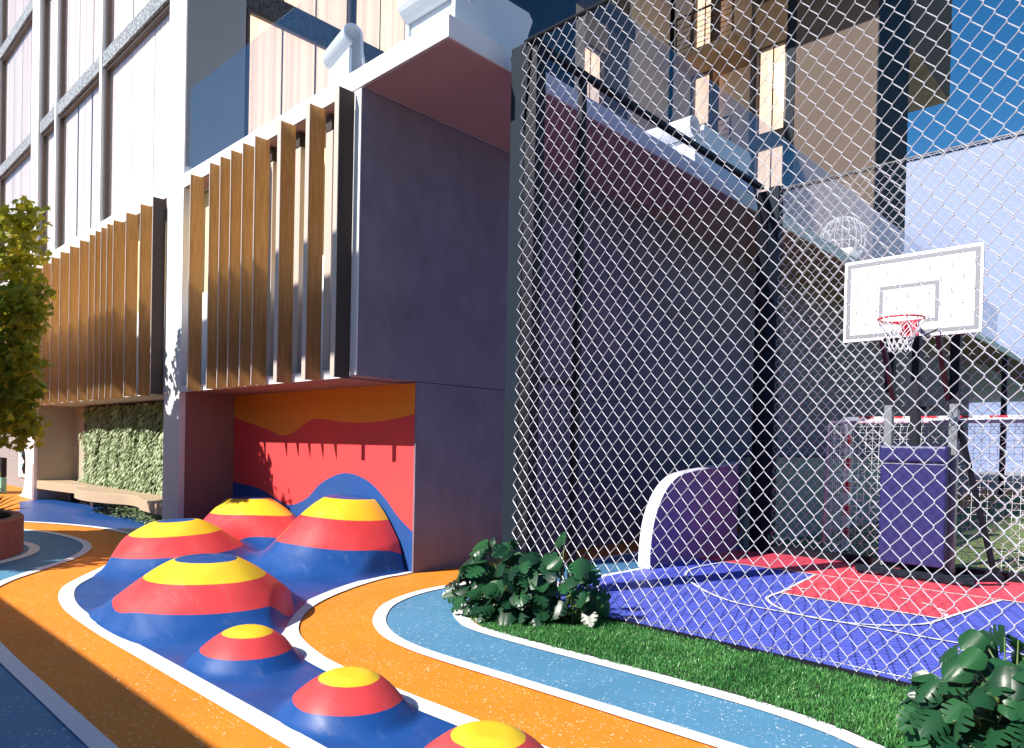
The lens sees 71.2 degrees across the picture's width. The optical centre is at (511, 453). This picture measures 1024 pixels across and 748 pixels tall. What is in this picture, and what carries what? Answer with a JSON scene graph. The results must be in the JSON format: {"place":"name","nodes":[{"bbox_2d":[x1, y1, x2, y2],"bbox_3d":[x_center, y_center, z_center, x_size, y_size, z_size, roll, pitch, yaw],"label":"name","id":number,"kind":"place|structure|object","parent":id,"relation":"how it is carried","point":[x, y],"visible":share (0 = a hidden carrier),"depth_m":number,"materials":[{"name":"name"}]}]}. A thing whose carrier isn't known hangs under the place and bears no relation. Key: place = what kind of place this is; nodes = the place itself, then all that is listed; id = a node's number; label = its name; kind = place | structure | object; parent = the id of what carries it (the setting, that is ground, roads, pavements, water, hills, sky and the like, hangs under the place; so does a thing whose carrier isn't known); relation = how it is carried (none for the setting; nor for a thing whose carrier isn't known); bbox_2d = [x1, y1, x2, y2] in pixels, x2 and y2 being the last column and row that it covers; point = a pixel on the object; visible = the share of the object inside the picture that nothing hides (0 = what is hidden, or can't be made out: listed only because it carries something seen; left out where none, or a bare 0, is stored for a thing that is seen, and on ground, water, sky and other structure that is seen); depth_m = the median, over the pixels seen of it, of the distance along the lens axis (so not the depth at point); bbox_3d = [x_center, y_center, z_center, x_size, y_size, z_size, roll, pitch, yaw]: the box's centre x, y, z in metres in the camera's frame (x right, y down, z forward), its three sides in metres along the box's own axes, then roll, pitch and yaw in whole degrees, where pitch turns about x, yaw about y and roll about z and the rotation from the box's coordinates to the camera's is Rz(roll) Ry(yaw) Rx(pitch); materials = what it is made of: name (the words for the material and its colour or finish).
{"place":"outdoors","nodes":[
{"label":"outdoors","id":0,"kind":"place"},
{"bbox_2d":[17,499,160,531],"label":"blue rubber path","id":1,"kind":"structure","parent":0,"point":[61,511],"depth_m":13.53,"materials":[{"name":"blue rubber"}]},
{"bbox_2d":[37,480,161,514],"bbox_3d":[-8.083,0.936,14.137,7.650,0.450,0.821,2,1,44],"label":"wavy bench","id":2,"kind":"object","parent":1,"relation":"on","point":[76,491],"visible":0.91,"depth_m":13.56,"materials":[{"name":"wood"},{"name":"dark bronze metal"}]},
{"bbox_2d":[92,502,161,523],"bbox_3d":[-6.657,1.070,12.906,3.932,0.267,0.698,2,1,44],"label":"ground planting","id":3,"kind":"object","parent":1,"relation":"on","point":[140,516],"visible":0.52,"depth_m":13.04,"materials":[{"name":"green plant"}]},
{"bbox_2d":[0,0,670,284],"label":"tower","id":4,"kind":"structure","parent":0,"point":[109,109],"depth_m":13.48,"materials":[{"name":"grey"}]},
{"bbox_2d":[0,148,30,284],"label":"window","id":5,"kind":"structure","parent":4,"relation":"in","point":[18,181],"depth_m":18.48,"materials":[{"name":"white glass"}]},
{"bbox_2d":[2,0,29,44],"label":"window","id":6,"kind":"structure","parent":4,"relation":"in","point":[14,11],"depth_m":19.08,"materials":[{"name":"white glass"}]},
{"bbox_2d":[1,14,32,163],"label":"window","id":7,"kind":"structure","parent":4,"relation":"in","point":[18,115],"depth_m":18.53,"materials":[{"name":"white glass"}]},
{"bbox_2d":[41,123,53,255],"bbox_3d":[-10.388,-5.893,16.137,1.240,2.900,0.112,2,1,44],"label":"window","id":8,"kind":"structure","parent":4,"relation":"in","point":[50,132],"depth_m":16.45,"materials":[{"name":"white glass"}]},
{"bbox_2d":[43,0,55,117],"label":"window","id":9,"kind":"structure","parent":4,"relation":"in","point":[46,2],"depth_m":16.46,"materials":[{"name":"white glass"}]},
{"bbox_2d":[58,76,98,247],"bbox_3d":[-8.798,-5.842,14.625,2.870,2.900,0.112,2,1,44],"label":"window","id":10,"kind":"structure","parent":4,"relation":"in","point":[88,155],"depth_m":14.85,"materials":[{"name":"white glass"}]},
{"bbox_2d":[60,0,99,98],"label":"window","id":11,"kind":"structure","parent":4,"relation":"in","point":[83,23],"depth_m":15.02,"materials":[{"name":"white glass"}]},
{"bbox_2d":[106,0,149,47],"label":"window","id":12,"kind":"structure","parent":4,"relation":"in","point":[123,9],"depth_m":13.26,"materials":[{"name":"white glass"}]},
{"bbox_2d":[103,2,169,219],"bbox_3d":[-6.470,-5.768,12.409,3.280,2.900,0.112,2,1,44],"label":"window","id":13,"kind":"structure","parent":4,"relation":"in","point":[134,116],"depth_m":12.55,"materials":[{"name":"white glass"}]},
{"bbox_2d":[244,7,329,136],"bbox_3d":[-3.639,-5.706,12.234,0.116,2.900,1.960,2,1,44],"label":"window","id":14,"kind":"structure","parent":4,"relation":"in","point":[263,33],"depth_m":11.93,"materials":[{"name":"beige glass"}]},
{"bbox_2d":[277,0,352,31],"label":"window","id":15,"kind":"structure","parent":4,"relation":"in","point":[332,13],"depth_m":12.62,"materials":[{"name":"beige glass"}]},
{"bbox_2d":[352,0,404,52],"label":"window","id":16,"kind":"structure","parent":4,"relation":"in","point":[365,13],"depth_m":13.42,"materials":[{"name":"beige glass"}]},
{"bbox_2d":[584,41,605,106],"bbox_3d":[2.021,-8.908,18.134,0.156,2.690,0.930,2,1,44],"label":"window","id":17,"kind":"structure","parent":4,"relation":"in","point":[593,93],"depth_m":18.30,"materials":[{"name":"beige glass"}]},
{"bbox_2d":[668,0,951,260],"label":"wing","id":18,"kind":"structure","parent":4,"relation":"attached to","point":[924,71],"depth_m":18.12,"materials":[{"name":"beige plaster"}]},
{"bbox_2d":[690,70,712,135],"bbox_3d":[5.304,-9.265,20.039,0.600,2.700,0.151,2,1,44],"label":"window","id":19,"kind":"structure","parent":18,"relation":"in","point":[705,88],"depth_m":20.07,"materials":[{"name":"beige glass"}]},
{"bbox_2d":[692,0,714,48],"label":"window","id":20,"kind":"structure","parent":18,"relation":"in","point":[700,2],"depth_m":20.12,"materials":[{"name":"beige glass"}]},
{"bbox_2d":[752,142,784,197],"bbox_3d":[6.698,-6.589,18.661,0.840,2.840,0.150,2,1,44],"label":"window","id":21,"kind":"structure","parent":18,"relation":"in","point":[763,153],"depth_m":18.72,"materials":[{"name":"beige glass"}]},
{"bbox_2d":[754,39,786,136],"bbox_3d":[6.759,-9.468,18.630,0.840,2.280,0.152,2,1,44],"label":"window","id":22,"kind":"structure","parent":18,"relation":"in","point":[781,63],"depth_m":18.71,"materials":[{"name":"beige glass"}]},
{"bbox_2d":[0,530,858,747],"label":"light blue path","id":23,"kind":"structure","parent":0,"point":[426,620],"depth_m":4.45,"materials":[{"name":"rubber"}]},
{"bbox_2d":[0,509,23,559],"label":"round planter","id":24,"kind":"object","parent":23,"relation":"on","point":[11,534],"visible":0.98,"depth_m":8.80,"materials":[{"name":"concrete"}]},
{"bbox_2d":[0,488,23,515],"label":"agave","id":25,"kind":"object","parent":24,"relation":"in","point":[1,498],"visible":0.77,"depth_m":9.64,"materials":[{"name":"green plant"}]},
{"bbox_2d":[0,195,59,453],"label":"maple tree","id":26,"kind":"object","parent":24,"relation":"on","point":[24,308],"visible":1,"depth_m":9.62,"materials":[{"name":"green plant"}]},
{"bbox_2d":[0,485,1023,747],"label":"orange path","id":27,"kind":"structure","parent":0,"point":[116,695],"depth_m":4.55,"materials":[{"name":"rubber"}]},
{"bbox_2d":[0,457,6,492],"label":"litter bin","id":28,"kind":"object","parent":27,"relation":"on","point":[3,472],"visible":0.97,"depth_m":18.12,"materials":[{"name":"teal"}]},
{"bbox_2d":[74,550,456,747],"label":"play surface","id":29,"kind":"object","parent":27,"relation":"on","point":[267,695],"visible":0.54,"depth_m":4.46,"materials":[{"name":"rubber"}]},
{"bbox_2d":[94,518,259,578],"bbox_3d":[-3.853,1.045,8.455,1.777,0.539,1.982,1,1,-13],"label":"play mound","id":30,"kind":"object","parent":29,"relation":"on","point":[140,552],"visible":0.88,"depth_m":7.98,"materials":[{"name":"rubber"}]},
{"bbox_2d":[89,553,307,645],"bbox_3d":[-2.558,1.125,6.107,2.070,0.488,1.740,2,1,44],"label":"play mound","id":31,"kind":"object","parent":29,"relation":"on","point":[195,599],"visible":0.96,"depth_m":5.58,"materials":[{"name":"rubber"}]},
{"bbox_2d":[186,624,306,678],"bbox_3d":[-1.776,1.292,4.845,0.810,0.216,0.750,2,1,44],"label":"play mound","id":32,"kind":"object","parent":29,"relation":"on","point":[253,651],"visible":1,"depth_m":4.65,"materials":[{"name":"rubber"}]},
{"bbox_2d":[203,497,296,549],"bbox_3d":[-3.499,0.936,9.509,1.410,0.662,1.350,2,1,44],"label":"play mound","id":33,"kind":"object","parent":29,"relation":"on","point":[261,523],"visible":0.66,"depth_m":9.44,"materials":[{"name":"rubber"}]},
{"bbox_2d":[253,494,406,578],"bbox_3d":[-2.292,0.924,8.382,2.010,0.848,1.380,2,1,44],"label":"play mound","id":34,"kind":"object","parent":29,"relation":"on","point":[341,535],"visible":1,"depth_m":8.08,"materials":[{"name":"rubber"}]},
{"bbox_2d":[277,666,423,740],"bbox_3d":[-0.884,1.320,3.955,0.810,0.216,0.750,2,1,44],"label":"play mound","id":35,"kind":"object","parent":29,"relation":"on","point":[350,702],"visible":1,"depth_m":3.76,"materials":[{"name":"rubber"}]},
{"bbox_2d":[424,720,543,747],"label":"play mound","id":36,"kind":"object","parent":29,"relation":"on","point":[485,734],"visible":1,"depth_m":3.17,"materials":[{"name":"rubber"}]},
{"bbox_2d":[0,521,884,747],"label":"path lines","id":37,"kind":"object","parent":27,"relation":"on","point":[80,726],"visible":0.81,"depth_m":4.46,"materials":[{"name":"white rubber"}]},
{"bbox_2d":[468,599,973,747],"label":"lawn base","id":38,"kind":"object","parent":27,"relation":"on","point":[703,680],"visible":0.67,"depth_m":4.69,"materials":[{"name":"green plant"}]},
{"bbox_2d":[442,537,563,626],"bbox_3d":[-0.051,1.099,6.250,1.099,0.708,0.916,2,1,44],"label":"monstera plant","id":39,"kind":"object","parent":38,"relation":"on","point":[516,589],"visible":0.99,"depth_m":6.01,"materials":[{"name":"green plant"}]},
{"bbox_2d":[530,532,610,627],"bbox_3d":[0.509,1.051,6.092,0.544,0.752,0.676,1,1,-23],"label":"monstera plant","id":40,"kind":"object","parent":38,"relation":"on","point":[590,604],"visible":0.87,"depth_m":5.93,"materials":[{"name":"green plant"}]},
{"bbox_2d":[894,624,1023,747],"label":"monstera plant","id":41,"kind":"object","parent":38,"relation":"on","point":[979,677],"visible":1,"depth_m":3.40,"materials":[{"name":"green plant"}]},
{"bbox_2d":[570,608,957,697],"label":"court kerb","id":42,"kind":"structure","parent":27,"relation":"on","point":[817,664],"depth_m":5.12,"materials":[{"name":"blue concrete"}]},
{"bbox_2d":[501,0,1023,697],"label":"chain link fence","id":43,"kind":"object","parent":42,"relation":"on","point":[527,176],"visible":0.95,"depth_m":5.67,"materials":[{"name":"metal"}]},
{"bbox_2d":[739,455,959,547],"bbox_3d":[8.228,0.772,15.836,0.110,1.410,13.700,2,1,44],"label":"field board","id":44,"kind":"object","parent":27,"relation":"on","point":[745,503],"visible":0.46,"depth_m":12.67,"materials":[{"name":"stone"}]},
{"bbox_2d":[556,549,1023,682],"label":"court","id":45,"kind":"object","parent":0,"point":[1013,613],"visible":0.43,"depth_m":6.58,"materials":[{"name":"blue rubber"}]},
{"bbox_2d":[539,46,764,588],"bbox_3d":[1.925,-1.248,8.744,0.080,5.380,4.889,2,1,44],"label":"side fence frame","id":46,"kind":"object","parent":45,"relation":"on","point":[695,145],"visible":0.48,"depth_m":7.40,"materials":[{"name":"black metal"}]},
{"bbox_2d":[638,462,743,568],"bbox_3d":[2.494,0.768,9.722,0.170,1.313,2.465,2,1,44],"label":"dasher board","id":47,"kind":"object","parent":45,"relation":"on","point":[709,509],"visible":0.84,"depth_m":9.63,"materials":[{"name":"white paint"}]},
{"bbox_2d":[684,562,1023,654],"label":"court lines","id":48,"kind":"object","parent":45,"relation":"on","point":[781,591],"visible":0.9,"depth_m":6.94,"materials":[{"name":"white paint"}]},
{"bbox_2d":[749,130,1023,582],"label":"chain link fence","id":49,"kind":"object","parent":45,"relation":"on","point":[765,416],"visible":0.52,"depth_m":10.21,"materials":[{"name":"silver metal"}]},
{"bbox_2d":[782,575,995,618],"bbox_3d":[3.834,1.474,7.439,1.870,0.001,1.445,2,1,44],"label":"court key","id":50,"kind":"object","parent":45,"relation":"on","point":[919,598],"visible":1,"depth_m":7.38,"materials":[{"name":"red rubber"}]},
{"bbox_2d":[843,242,1003,587],"bbox_3d":[4.856,-0.381,8.345,2.136,3.740,1.425,1,1,-30],"label":"basketball stand","id":51,"kind":"object","parent":45,"relation":"on","point":[939,315],"visible":0.86,"depth_m":8.28,"materials":[{"name":"white paint"}]},
{"bbox_2d":[748,471,1023,548],"bbox_3d":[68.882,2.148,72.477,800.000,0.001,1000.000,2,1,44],"label":"ground","id":52,"kind":"structure","parent":0,"point":[1011,479],"depth_m":41.27,"materials":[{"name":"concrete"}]},
{"bbox_2d":[0,14,1023,572],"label":"podium building","id":53,"kind":"structure","parent":52,"relation":"on","point":[300,308],"depth_m":9.83,"materials":[{"name":"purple concrete"}]},
{"bbox_2d":[10,438,16,458],"bbox_3d":[-14.669,-0.159,21.052,0.929,0.625,0.008,2,1,44],"label":"wall lettering","id":54,"kind":"object","parent":53,"relation":"attached to","point":[13,453],"depth_m":21.08,"materials":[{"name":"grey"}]},
{"bbox_2d":[18,440,26,476],"bbox_3d":[-13.832,0.061,20.182,0.850,1.200,0.138,2,1,44],"label":"notice board","id":55,"kind":"object","parent":53,"relation":"attached to","point":[22,462],"visible":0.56,"depth_m":20.01,"materials":[{"name":"white"}]},
{"bbox_2d":[77,401,163,495],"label":"green wall","id":56,"kind":"structure","parent":53,"relation":"attached to","point":[123,445],"depth_m":14.27,"materials":[{"name":"green plant"}]},
{"bbox_2d":[322,23,365,85],"bbox_3d":[-1.943,-4.496,8.395,0.349,0.738,0.700,1,1,-34],"label":"roof lounger","id":57,"kind":"object","parent":53,"relation":"on","point":[343,55],"visible":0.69,"depth_m":8.22,"materials":[{"name":"white plastic"}]},
{"bbox_2d":[398,0,532,50],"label":"roof lounger","id":58,"kind":"object","parent":53,"relation":"on","point":[507,24],"visible":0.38,"depth_m":7.33,"materials":[{"name":"white"}]},
{"bbox_2d":[645,115,750,191],"bbox_3d":[2.812,-4.499,11.411,1.200,0.878,1.941,2,1,44],"label":"lounger","id":59,"kind":"object","parent":53,"relation":"on","point":[716,146],"visible":0.26,"depth_m":10.72,"materials":[{"name":"white plastic"}]},
{"bbox_2d":[820,216,866,257],"bbox_3d":[7.677,-4.763,16.617,1.012,1.476,1.012,2,1,44],"label":"hanging chair","id":60,"kind":"object","parent":53,"relation":"on","point":[848,250],"visible":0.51,"depth_m":16.39,"materials":[{"name":"white paint"}]},
{"bbox_2d":[998,357,1008,495],"bbox_3d":[18.647,-1.039,27.127,0.340,5.260,0.360,2,1,44],"label":"arcade post","id":61,"kind":"object","parent":52,"relation":"on","point":[1004,409],"visible":0.69,"depth_m":27.05,"materials":[{"name":"black metal"}]},
{"bbox_2d":[774,494,1023,573],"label":"turf field","id":62,"kind":"structure","parent":0,"point":[997,518],"depth_m":12.52,"materials":[{"name":"green plant"}]},
{"bbox_2d":[822,415,1023,571],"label":"handball goal","id":63,"kind":"object","parent":62,"relation":"on","point":[847,473],"visible":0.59,"depth_m":9.96,"materials":[{"name":"white paint"}]},
{"bbox_2d":[904,130,1023,472],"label":"distant building","id":64,"kind":"structure","parent":0,"point":[999,239],"depth_m":67.69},
{"bbox_2d":[907,0,1023,156],"label":"sky","id":65,"kind":"structure","parent":0,"point":[992,102],"materials":[{"name":"blue"}]}
]}

